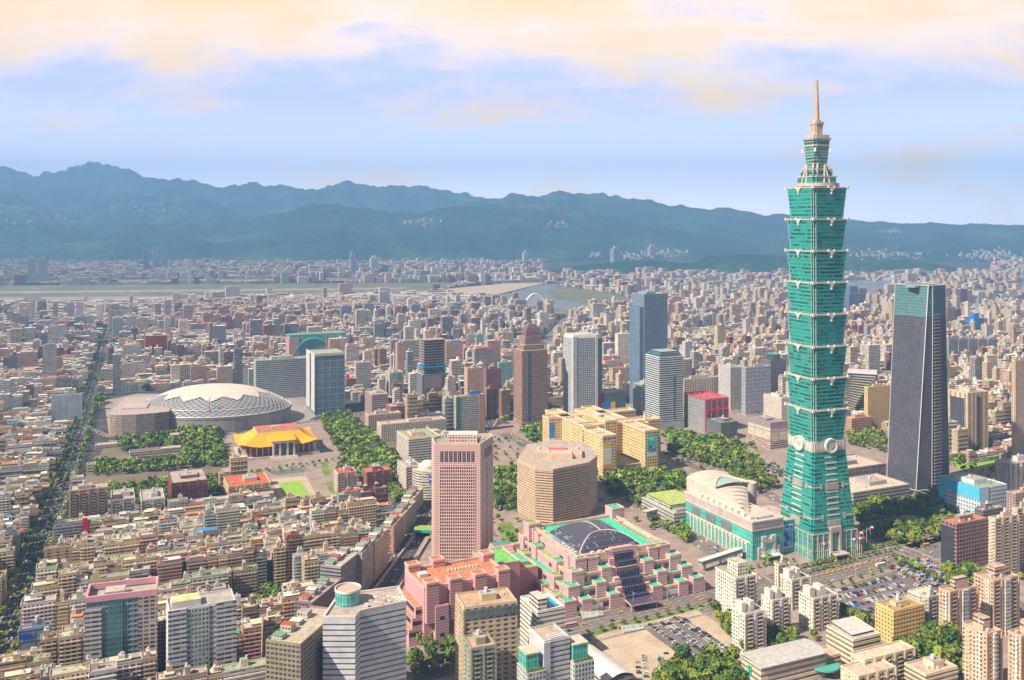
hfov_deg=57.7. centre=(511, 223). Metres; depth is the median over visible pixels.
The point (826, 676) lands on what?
pavement
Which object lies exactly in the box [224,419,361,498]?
memorial plaza
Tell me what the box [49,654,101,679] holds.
apartment building
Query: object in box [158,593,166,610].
apartment building
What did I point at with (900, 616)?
apartment block
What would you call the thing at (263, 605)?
apartment building
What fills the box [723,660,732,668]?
tree
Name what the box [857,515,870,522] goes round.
tree
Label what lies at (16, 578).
pavement
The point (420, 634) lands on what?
tree
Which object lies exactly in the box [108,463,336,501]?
paved walk
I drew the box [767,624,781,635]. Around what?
tree
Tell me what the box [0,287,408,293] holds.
runway
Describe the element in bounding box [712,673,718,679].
tree
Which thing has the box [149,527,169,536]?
apartment building
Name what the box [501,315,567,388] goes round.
expressway
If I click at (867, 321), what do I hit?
apartment tower
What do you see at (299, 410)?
dome apron
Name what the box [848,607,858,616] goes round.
tree
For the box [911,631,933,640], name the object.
tree
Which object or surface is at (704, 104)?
sky
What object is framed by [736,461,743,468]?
tree
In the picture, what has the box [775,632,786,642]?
tree
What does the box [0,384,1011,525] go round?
dense apartment rows
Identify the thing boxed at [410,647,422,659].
tree
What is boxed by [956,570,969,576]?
tree
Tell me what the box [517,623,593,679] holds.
office block
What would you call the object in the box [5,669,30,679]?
apartment building
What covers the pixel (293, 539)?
apartment building
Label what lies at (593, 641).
pavement
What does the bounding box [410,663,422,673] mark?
tree
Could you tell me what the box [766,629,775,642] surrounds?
tree
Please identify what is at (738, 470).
tree
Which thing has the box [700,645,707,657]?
tree
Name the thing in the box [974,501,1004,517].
apartment block
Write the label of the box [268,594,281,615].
apartment building
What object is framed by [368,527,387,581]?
office block
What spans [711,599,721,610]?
tree
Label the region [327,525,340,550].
apartment building
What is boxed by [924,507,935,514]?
tree
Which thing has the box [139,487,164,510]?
apartment block
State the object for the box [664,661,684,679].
tree
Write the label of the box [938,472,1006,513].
office block
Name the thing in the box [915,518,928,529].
tree
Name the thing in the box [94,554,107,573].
apartment building
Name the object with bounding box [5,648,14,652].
tree
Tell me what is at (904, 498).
tree
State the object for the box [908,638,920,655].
tree
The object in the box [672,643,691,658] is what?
tree
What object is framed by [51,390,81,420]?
office block
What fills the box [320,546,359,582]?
office block
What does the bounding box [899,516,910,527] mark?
tree
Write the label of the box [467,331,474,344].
apartment block
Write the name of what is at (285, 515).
apartment building
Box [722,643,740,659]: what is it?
tree
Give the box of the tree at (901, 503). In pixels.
[896,500,906,508]
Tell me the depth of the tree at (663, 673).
702.90 m
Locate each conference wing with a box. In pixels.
[472,546,519,604]
[488,540,537,594]
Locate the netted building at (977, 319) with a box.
[966,313,983,330]
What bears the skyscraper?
on the plaza ground at (691, 555)
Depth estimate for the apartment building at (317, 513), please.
1029.87 m
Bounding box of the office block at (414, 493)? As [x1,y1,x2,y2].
[401,486,422,510]
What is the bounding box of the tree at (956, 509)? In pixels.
[950,505,959,512]
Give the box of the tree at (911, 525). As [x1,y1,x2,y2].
[907,522,915,529]
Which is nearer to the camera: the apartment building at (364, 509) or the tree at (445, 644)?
the tree at (445, 644)
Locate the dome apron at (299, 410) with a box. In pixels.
[104,394,315,430]
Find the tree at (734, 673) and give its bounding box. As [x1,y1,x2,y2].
[727,667,748,679]
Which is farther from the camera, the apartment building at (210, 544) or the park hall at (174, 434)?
the park hall at (174, 434)
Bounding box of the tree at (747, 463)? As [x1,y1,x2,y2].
[743,460,751,468]
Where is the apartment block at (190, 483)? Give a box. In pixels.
[167,468,207,499]
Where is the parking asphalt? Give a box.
[644,615,721,653]
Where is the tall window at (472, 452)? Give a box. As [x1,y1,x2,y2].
[471,451,473,461]
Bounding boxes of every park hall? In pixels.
[87,461,95,473]
[95,440,134,449]
[129,447,161,458]
[162,445,180,453]
[170,432,178,443]
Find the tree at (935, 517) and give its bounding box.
[932,515,941,522]
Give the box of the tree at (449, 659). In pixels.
[445,656,454,662]
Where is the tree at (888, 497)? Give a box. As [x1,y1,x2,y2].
[882,495,893,502]
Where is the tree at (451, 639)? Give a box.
[448,635,454,646]
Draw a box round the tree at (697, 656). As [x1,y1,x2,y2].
[692,654,701,662]
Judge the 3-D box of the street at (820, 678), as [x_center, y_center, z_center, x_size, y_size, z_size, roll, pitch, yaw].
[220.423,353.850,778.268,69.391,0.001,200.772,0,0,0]
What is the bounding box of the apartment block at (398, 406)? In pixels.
[385,400,404,418]
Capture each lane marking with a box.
[0,331,111,647]
[381,503,429,587]
[408,541,940,678]
[499,433,725,558]
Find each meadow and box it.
[507,286,630,314]
[950,461,994,469]
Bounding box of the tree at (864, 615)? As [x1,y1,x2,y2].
[861,611,868,623]
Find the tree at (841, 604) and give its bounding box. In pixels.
[839,602,845,617]
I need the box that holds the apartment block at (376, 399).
[364,388,388,411]
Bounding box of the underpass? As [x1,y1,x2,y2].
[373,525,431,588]
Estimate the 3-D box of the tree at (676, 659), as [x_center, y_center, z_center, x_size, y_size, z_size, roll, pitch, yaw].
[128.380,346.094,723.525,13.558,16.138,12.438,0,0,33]
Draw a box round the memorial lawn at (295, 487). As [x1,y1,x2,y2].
[278,481,310,496]
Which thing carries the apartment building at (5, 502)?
on the ground at (100, 423)
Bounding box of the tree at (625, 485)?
[619,482,630,490]
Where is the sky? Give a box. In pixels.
[0,0,1023,224]
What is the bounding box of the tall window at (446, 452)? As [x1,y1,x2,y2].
[445,451,447,461]
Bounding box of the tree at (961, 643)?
[958,635,962,648]
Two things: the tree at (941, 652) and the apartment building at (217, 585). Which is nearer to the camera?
the tree at (941, 652)
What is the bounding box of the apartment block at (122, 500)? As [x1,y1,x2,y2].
[110,487,134,513]
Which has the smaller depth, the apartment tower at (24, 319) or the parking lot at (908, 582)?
the parking lot at (908, 582)
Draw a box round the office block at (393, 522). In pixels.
[380,512,404,552]
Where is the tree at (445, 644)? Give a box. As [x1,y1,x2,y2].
[440,637,450,655]
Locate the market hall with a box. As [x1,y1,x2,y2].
[588,643,633,679]
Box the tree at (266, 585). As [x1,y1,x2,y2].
[260,581,271,591]
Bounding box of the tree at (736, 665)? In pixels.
[730,663,744,671]
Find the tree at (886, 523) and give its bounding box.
[879,518,891,528]
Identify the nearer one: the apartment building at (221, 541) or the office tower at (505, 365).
the apartment building at (221, 541)
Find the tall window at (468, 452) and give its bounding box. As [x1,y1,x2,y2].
[467,451,469,461]
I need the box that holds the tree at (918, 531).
[914,528,925,542]
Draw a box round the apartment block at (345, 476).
[334,464,356,492]
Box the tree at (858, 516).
[854,513,865,526]
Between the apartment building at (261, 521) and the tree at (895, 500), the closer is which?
the apartment building at (261, 521)
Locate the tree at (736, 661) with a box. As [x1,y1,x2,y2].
[729,657,740,665]
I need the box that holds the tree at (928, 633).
[920,630,935,640]
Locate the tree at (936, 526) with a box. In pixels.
[929,521,940,540]
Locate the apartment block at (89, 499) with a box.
[69,480,107,517]
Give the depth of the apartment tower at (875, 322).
2801.55 m
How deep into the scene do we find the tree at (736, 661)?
732.86 m
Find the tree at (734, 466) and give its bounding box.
[729,463,739,469]
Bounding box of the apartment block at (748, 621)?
[731,597,765,651]
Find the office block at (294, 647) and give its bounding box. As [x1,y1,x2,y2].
[266,605,327,679]
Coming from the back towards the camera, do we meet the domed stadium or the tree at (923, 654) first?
the domed stadium
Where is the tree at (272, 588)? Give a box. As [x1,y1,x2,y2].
[269,582,280,591]
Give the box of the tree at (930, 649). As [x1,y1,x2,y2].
[926,642,937,655]
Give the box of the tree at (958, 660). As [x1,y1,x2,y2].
[954,655,962,675]
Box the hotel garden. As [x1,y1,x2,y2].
[498,522,517,539]
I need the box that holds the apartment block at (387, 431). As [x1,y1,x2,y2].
[377,415,446,442]
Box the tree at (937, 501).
[930,496,943,506]
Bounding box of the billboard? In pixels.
[602,402,614,408]
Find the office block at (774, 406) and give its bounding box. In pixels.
[763,391,789,430]
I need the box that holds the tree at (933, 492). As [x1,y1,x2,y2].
[927,490,935,500]
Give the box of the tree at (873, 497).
[867,495,876,500]
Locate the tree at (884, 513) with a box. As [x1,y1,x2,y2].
[880,511,889,517]
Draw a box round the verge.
[590,603,710,635]
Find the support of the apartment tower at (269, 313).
on the ground at (100, 423)
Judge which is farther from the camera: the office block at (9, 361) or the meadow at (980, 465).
the office block at (9, 361)
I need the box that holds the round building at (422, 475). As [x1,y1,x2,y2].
[412,460,431,499]
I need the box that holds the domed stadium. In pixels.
[148,383,291,431]
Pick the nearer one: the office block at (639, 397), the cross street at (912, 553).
the cross street at (912, 553)
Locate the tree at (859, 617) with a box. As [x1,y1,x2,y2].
[855,613,864,620]
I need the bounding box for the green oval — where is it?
[899,515,929,523]
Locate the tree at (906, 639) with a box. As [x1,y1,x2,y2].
[901,635,912,643]
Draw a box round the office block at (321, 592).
[294,576,342,615]
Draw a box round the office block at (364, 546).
[350,537,374,590]
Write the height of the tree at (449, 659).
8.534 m
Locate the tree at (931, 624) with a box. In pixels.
[919,618,938,632]
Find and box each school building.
[814,646,840,673]
[826,616,880,663]
[840,659,896,679]
[844,412,871,434]
[851,640,915,679]
[904,653,957,679]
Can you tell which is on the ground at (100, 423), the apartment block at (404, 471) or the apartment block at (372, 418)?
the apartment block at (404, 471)
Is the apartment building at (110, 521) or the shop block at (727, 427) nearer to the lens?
the apartment building at (110, 521)
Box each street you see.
[83,414,363,436]
[711,598,827,679]
[860,533,1023,612]
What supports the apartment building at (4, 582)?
on the ground at (100, 423)
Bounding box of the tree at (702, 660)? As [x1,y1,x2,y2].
[694,655,709,668]
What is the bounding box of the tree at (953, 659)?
[947,652,956,664]
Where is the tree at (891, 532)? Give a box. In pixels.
[887,528,897,540]
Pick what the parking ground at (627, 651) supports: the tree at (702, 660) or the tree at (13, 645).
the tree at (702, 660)
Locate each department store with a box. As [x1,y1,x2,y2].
[746,414,787,449]
[846,454,885,476]
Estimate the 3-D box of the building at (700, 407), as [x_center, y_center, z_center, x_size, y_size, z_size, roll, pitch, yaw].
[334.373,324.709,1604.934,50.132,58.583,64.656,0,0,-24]
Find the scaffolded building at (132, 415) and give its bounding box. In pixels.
[109,396,169,436]
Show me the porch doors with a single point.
(283, 448)
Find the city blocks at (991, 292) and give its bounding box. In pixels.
[0,257,1023,330]
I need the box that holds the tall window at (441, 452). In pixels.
[440,451,442,461]
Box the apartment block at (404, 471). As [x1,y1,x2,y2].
[397,457,418,490]
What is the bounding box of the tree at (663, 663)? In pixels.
[658,658,668,670]
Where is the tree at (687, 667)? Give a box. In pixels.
[682,661,696,679]
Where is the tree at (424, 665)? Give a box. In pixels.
[419,661,428,675]
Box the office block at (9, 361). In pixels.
[3,353,16,369]
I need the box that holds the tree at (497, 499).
[493,493,501,509]
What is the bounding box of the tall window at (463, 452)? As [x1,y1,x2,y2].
[462,451,465,461]
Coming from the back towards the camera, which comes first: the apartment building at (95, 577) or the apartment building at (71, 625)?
the apartment building at (95, 577)
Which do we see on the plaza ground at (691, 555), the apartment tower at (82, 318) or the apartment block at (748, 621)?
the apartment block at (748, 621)
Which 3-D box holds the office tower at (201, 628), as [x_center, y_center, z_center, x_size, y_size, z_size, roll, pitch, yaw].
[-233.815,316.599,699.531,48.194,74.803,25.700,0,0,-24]
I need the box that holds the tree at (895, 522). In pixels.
[891,518,904,530]
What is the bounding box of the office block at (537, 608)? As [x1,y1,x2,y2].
[520,591,564,645]
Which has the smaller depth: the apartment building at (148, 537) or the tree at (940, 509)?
the apartment building at (148, 537)
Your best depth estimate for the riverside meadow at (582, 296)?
4544.29 m
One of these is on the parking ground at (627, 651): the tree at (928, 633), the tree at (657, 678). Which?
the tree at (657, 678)
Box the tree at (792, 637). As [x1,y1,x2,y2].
[786,634,798,641]
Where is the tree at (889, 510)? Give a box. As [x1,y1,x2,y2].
[882,506,896,515]
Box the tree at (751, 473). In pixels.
[746,470,756,478]
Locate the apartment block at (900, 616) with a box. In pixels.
[875,594,924,642]
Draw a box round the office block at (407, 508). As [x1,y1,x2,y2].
[393,500,415,533]
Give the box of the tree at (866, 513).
[861,509,871,517]
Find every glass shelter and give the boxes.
[579,610,603,618]
[617,623,644,632]
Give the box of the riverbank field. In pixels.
[445,282,544,293]
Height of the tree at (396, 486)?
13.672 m
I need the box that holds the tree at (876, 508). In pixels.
[869,501,881,513]
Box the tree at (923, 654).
[916,651,927,656]
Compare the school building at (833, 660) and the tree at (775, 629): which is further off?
the tree at (775, 629)
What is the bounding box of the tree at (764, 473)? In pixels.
[759,469,768,476]
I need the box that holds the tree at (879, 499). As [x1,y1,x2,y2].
[875,496,882,504]
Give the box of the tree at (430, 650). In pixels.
[425,644,435,655]
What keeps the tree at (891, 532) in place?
on the plaza ground at (691, 555)
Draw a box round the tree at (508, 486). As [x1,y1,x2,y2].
[503,483,513,491]
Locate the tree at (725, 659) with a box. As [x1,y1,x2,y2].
[719,655,733,662]
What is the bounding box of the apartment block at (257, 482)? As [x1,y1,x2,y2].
[223,472,270,494]
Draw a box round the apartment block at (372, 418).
[365,408,400,429]
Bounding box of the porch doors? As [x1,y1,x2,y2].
[275,443,292,455]
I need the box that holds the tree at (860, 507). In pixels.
[857,503,866,513]
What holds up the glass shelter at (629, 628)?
on the pavement at (593, 641)
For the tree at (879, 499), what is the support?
on the park soil at (912, 512)
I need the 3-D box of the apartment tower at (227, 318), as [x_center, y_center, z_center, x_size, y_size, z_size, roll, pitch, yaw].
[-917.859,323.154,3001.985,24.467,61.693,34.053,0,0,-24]
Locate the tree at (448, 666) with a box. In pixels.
[442,662,453,670]
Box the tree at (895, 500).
[890,496,897,505]
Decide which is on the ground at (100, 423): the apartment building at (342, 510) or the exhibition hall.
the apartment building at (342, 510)
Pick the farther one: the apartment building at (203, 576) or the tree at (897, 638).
the apartment building at (203, 576)
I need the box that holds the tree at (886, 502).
[881,498,892,505]
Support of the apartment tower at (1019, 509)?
on the plaza ground at (691, 555)
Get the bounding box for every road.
[56,474,81,482]
[406,537,940,679]
[498,432,769,582]
[598,481,675,502]
[666,449,781,503]
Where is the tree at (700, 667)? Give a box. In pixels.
[696,662,705,671]
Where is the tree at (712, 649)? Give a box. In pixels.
[705,641,720,658]
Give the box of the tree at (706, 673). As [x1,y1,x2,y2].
[696,668,712,679]
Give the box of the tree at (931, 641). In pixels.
[920,638,935,652]
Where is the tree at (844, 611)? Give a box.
[840,604,848,616]
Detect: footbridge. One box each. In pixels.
[642,507,656,519]
[697,547,742,570]
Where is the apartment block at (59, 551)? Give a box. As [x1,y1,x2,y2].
[44,538,71,564]
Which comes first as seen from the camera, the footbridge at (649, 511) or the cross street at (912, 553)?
the cross street at (912, 553)
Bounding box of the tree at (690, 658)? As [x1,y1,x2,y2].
[687,655,693,662]
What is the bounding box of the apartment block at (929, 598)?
[920,585,938,620]
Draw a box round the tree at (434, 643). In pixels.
[427,640,438,650]
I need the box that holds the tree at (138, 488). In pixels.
[134,485,144,490]
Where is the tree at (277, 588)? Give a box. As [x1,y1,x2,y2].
[274,585,280,593]
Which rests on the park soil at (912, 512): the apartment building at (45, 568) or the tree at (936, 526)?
the tree at (936, 526)
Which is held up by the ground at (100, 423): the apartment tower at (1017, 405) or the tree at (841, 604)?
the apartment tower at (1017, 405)
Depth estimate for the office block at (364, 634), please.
673.18 m
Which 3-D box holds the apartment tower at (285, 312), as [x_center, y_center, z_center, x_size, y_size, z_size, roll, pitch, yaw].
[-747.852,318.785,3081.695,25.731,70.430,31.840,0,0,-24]
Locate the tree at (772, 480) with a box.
[767,476,777,488]
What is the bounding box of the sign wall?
[83,516,89,533]
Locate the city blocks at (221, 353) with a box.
[0,308,1023,419]
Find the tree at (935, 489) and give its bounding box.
[927,485,938,493]
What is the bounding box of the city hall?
[542,405,668,475]
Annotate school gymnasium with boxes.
[738,638,828,679]
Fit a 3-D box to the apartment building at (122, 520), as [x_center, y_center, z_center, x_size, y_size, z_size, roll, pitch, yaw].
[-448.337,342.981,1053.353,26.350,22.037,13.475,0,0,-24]
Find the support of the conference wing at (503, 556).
on the plaza ground at (691, 555)
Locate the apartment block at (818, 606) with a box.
[799,582,838,631]
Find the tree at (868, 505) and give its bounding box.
[864,502,872,510]
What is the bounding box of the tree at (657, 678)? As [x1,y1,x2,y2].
[651,675,661,679]
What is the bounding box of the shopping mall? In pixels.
[684,470,794,560]
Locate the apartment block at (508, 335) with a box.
[495,329,513,342]
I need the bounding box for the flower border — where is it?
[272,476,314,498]
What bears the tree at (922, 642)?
on the plaza ground at (691, 555)
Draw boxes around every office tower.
[85,576,157,672]
[166,588,236,669]
[306,348,344,415]
[385,349,403,395]
[416,337,447,398]
[432,431,492,561]
[454,390,484,431]
[464,363,482,393]
[483,364,500,409]
[484,384,496,417]
[495,358,512,384]
[513,323,547,426]
[563,332,601,412]
[630,289,667,404]
[645,348,683,429]
[741,362,770,414]
[761,353,785,391]
[887,282,949,494]
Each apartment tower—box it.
[19,314,28,326]
[56,368,71,386]
[75,314,86,323]
[112,315,122,336]
[202,310,210,322]
[212,312,221,322]
[223,314,231,329]
[234,310,242,329]
[244,312,253,321]
[266,310,273,318]
[270,305,279,313]
[277,312,284,323]
[282,309,290,314]
[290,314,295,321]
[340,304,351,318]
[363,301,373,315]
[386,314,393,320]
[409,302,420,313]
[448,304,457,313]
[455,587,518,679]
[463,629,496,679]
[683,374,717,404]
[704,307,717,313]
[715,556,757,612]
[718,362,740,410]
[850,323,857,331]
[857,323,863,333]
[864,318,871,324]
[864,381,890,431]
[871,318,878,324]
[879,318,885,323]
[938,575,978,638]
[947,335,957,358]
[948,385,988,450]
[958,335,966,356]
[962,612,1002,679]
[967,336,976,355]
[973,562,1019,635]
[977,336,986,348]
[987,336,996,347]
[988,507,1019,573]
[1008,618,1023,679]
[1011,354,1023,454]
[1012,498,1023,568]
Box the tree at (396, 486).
[392,484,400,490]
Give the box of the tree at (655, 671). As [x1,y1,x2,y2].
[651,667,661,676]
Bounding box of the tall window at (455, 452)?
[454,451,456,461]
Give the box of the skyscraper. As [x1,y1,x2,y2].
[780,78,857,561]
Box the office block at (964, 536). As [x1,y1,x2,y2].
[941,511,987,569]
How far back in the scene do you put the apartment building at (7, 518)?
1022.92 m
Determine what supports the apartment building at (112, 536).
on the ground at (100, 423)
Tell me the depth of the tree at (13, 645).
765.68 m
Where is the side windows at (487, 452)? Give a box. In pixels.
[484,445,490,548]
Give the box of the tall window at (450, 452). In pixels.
[449,451,451,461]
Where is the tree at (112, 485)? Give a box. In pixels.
[109,483,115,489]
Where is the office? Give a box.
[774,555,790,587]
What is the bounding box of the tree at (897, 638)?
[892,636,903,641]
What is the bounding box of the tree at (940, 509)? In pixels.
[931,505,945,514]
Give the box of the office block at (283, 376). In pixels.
[253,355,305,397]
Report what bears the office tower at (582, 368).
on the plaza ground at (691, 555)
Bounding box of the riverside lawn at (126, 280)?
[1,278,360,283]
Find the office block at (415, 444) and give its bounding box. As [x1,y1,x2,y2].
[397,428,438,462]
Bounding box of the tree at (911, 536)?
[905,530,919,546]
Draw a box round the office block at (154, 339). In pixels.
[144,331,166,355]
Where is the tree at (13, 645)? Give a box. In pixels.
[10,641,17,648]
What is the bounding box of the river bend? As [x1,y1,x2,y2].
[845,280,891,294]
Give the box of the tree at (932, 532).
[924,525,934,535]
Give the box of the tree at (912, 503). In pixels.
[905,499,914,507]
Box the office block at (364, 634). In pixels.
[323,582,406,679]
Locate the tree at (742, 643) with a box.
[740,639,747,648]
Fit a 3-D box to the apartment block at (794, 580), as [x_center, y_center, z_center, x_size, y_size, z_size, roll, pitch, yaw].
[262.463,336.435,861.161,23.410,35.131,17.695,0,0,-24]
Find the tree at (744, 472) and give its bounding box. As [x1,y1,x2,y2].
[739,469,747,476]
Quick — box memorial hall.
[233,423,319,460]
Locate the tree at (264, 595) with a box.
[257,592,270,598]
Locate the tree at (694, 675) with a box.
[688,669,702,679]
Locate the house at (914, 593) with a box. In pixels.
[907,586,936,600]
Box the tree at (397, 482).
[392,480,400,486]
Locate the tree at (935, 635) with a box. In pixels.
[932,632,942,645]
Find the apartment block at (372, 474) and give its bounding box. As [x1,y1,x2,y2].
[362,463,391,489]
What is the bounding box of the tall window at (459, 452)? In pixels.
[458,451,460,461]
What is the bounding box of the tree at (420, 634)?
[416,631,425,640]
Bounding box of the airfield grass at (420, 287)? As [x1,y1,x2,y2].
[0,282,456,296]
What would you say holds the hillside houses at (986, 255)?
on the hills
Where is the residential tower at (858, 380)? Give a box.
[845,368,879,412]
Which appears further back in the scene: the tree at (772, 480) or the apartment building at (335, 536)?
the tree at (772, 480)
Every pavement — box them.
[0,328,114,621]
[395,415,498,585]
[406,536,940,679]
[496,432,773,581]
[597,469,728,502]
[664,450,781,504]
[706,599,832,679]
[855,533,1023,614]
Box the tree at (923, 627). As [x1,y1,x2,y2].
[918,624,928,631]
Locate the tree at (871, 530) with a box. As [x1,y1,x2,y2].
[864,522,876,538]
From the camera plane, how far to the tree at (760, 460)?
1316.32 m
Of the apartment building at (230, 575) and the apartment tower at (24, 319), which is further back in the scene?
the apartment tower at (24, 319)
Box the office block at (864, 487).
[849,473,909,505]
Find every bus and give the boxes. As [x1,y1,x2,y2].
[565,621,576,627]
[875,562,885,566]
[920,542,929,546]
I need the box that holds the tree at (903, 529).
[897,524,907,531]
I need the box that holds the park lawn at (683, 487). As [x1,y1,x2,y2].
[598,467,688,495]
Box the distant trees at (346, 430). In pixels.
[0,318,1023,679]
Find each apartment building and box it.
[0,488,10,515]
[0,513,11,522]
[0,524,16,563]
[0,531,12,547]
[0,543,14,581]
[0,569,6,600]
[0,572,1,605]
[0,646,41,656]
[0,649,26,673]
[1,664,49,679]
[4,519,18,529]
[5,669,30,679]
[12,517,22,527]
[13,526,19,558]
[19,509,29,534]
[19,527,24,548]
[19,595,27,625]
[21,590,55,631]
[26,653,49,667]
[31,575,58,596]
[35,559,57,581]
[40,626,57,664]
[40,662,60,679]
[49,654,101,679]
[55,516,82,544]
[56,589,68,645]
[57,559,87,578]
[58,563,75,595]
[58,624,81,665]
[62,618,84,630]
[69,534,79,543]
[69,588,85,624]
[71,606,83,622]
[72,539,79,562]
[76,573,87,592]
[80,531,103,542]
[80,536,95,563]
[82,626,84,662]
[88,563,93,575]
[88,569,128,584]
[88,659,116,679]
[90,516,103,523]
[90,518,101,533]
[91,524,113,535]
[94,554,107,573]
[95,537,101,549]
[95,552,132,564]
[96,546,101,556]
[102,536,121,555]
[103,651,141,679]
[104,515,117,527]
[108,559,121,572]
[109,534,119,538]
[112,523,137,530]
[115,527,130,533]
[118,516,128,524]
[120,532,137,537]
[121,549,160,576]
[122,532,139,554]
[127,673,140,679]
[129,561,149,578]
[131,525,156,532]
[138,520,157,526]
[139,525,158,553]
[141,646,156,679]
[146,542,156,552]
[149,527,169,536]
[156,662,180,679]
[157,539,169,551]
[157,554,182,583]
[158,512,176,531]
[158,584,170,594]
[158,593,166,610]
[158,614,165,670]
[159,532,169,541]
[161,543,198,572]
[163,585,198,598]
[169,526,183,549]
[170,571,189,592]
[171,538,186,549]
[180,517,201,531]
[180,662,207,679]
[182,515,195,523]
[184,526,202,544]
[185,526,218,538]
[185,549,205,573]
[189,567,228,589]
[191,539,205,553]
[192,566,231,587]
[198,511,202,521]
[198,581,210,592]
[203,507,215,527]
[205,535,215,552]
[205,549,217,569]
[207,663,221,679]
[210,581,229,590]
[214,500,239,531]
[215,534,226,550]
[216,547,228,567]
[221,655,265,679]
[222,524,238,536]
[225,530,252,549]
[227,543,243,570]
[232,559,257,597]
[234,593,247,620]
[237,628,242,661]
[238,523,250,533]
[239,617,249,625]
[240,517,255,527]
[241,593,257,618]
[241,612,285,659]
[242,537,253,564]
[243,522,257,531]
[248,592,282,603]
[253,535,262,548]
[254,546,266,590]
[255,517,266,526]
[257,599,268,617]
[258,524,267,530]
[261,607,275,657]
[263,534,280,547]
[265,521,288,542]
[266,515,277,525]
[266,547,271,555]
[267,556,271,582]
[268,523,278,527]
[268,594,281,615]
[272,540,285,585]
[278,509,296,526]
[280,588,299,620]
[281,519,301,526]
[281,579,298,591]
[282,522,305,542]
[284,528,302,581]
[287,579,313,594]
[288,509,308,519]
[292,546,307,581]
[298,514,308,523]
[301,548,337,581]
[302,528,328,552]
[302,553,319,583]
[305,520,318,531]
[309,502,325,525]
[311,521,323,530]
[315,541,334,551]
[322,516,343,529]
[324,501,336,520]
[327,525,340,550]
[336,501,346,521]
[339,523,370,541]
[340,524,358,546]
[345,495,376,531]
[348,516,362,525]
[363,521,371,532]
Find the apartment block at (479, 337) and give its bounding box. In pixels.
[476,331,483,344]
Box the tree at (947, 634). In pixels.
[937,624,960,646]
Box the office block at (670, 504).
[641,489,685,526]
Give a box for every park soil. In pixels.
[669,436,777,496]
[859,495,940,546]
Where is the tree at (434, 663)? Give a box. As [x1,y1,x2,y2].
[429,658,439,674]
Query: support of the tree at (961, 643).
on the plaza ground at (691, 555)
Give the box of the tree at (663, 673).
[659,669,672,679]
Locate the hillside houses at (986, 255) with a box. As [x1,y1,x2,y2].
[0,200,1023,261]
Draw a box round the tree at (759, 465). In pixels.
[755,461,764,470]
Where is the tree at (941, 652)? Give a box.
[933,645,950,661]
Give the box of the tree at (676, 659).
[671,657,683,663]
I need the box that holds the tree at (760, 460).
[754,459,764,465]
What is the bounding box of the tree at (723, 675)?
[719,669,730,679]
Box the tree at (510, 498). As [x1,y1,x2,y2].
[505,495,514,502]
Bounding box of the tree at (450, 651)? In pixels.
[445,645,454,663]
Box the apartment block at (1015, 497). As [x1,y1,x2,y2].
[1006,487,1023,511]
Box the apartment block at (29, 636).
[18,615,50,650]
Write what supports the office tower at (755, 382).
on the plaza ground at (691, 555)
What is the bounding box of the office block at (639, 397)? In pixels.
[633,379,645,413]
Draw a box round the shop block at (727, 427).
[706,415,737,438]
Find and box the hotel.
[517,439,596,523]
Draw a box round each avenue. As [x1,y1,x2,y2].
[0,330,111,653]
[368,410,498,589]
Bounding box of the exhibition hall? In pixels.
[508,503,703,617]
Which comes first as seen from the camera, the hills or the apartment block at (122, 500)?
the apartment block at (122, 500)
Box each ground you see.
[0,261,1019,672]
[84,411,400,510]
[401,404,1023,679]
[589,609,741,679]
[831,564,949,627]
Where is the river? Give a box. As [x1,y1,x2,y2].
[489,283,587,310]
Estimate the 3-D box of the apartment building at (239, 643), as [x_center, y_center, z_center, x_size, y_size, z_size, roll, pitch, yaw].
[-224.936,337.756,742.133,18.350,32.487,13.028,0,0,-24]
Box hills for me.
[0,161,1023,274]
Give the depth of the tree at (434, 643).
754.58 m
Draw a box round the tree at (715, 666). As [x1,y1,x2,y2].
[707,656,723,674]
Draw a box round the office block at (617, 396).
[602,388,625,407]
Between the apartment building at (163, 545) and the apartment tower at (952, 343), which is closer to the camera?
the apartment building at (163, 545)
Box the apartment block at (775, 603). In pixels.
[761,585,790,640]
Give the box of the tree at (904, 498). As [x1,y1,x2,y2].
[900,496,913,510]
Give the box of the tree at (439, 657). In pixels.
[431,653,443,670]
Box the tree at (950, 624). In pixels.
[936,621,958,632]
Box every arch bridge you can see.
[526,293,560,306]
[859,273,898,281]
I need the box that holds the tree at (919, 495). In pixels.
[913,491,924,500]
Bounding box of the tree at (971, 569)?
[966,566,976,574]
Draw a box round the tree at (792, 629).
[786,623,799,634]
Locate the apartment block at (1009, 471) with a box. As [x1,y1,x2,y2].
[995,453,1023,490]
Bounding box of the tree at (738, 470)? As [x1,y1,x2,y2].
[735,467,742,474]
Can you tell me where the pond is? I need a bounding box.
[272,468,306,474]
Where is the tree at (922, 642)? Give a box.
[913,635,926,652]
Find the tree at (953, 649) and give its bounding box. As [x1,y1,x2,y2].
[943,642,961,656]
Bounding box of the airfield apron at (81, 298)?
[0,293,265,300]
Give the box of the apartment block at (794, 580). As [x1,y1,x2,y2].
[780,566,811,610]
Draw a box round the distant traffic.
[10,329,947,605]

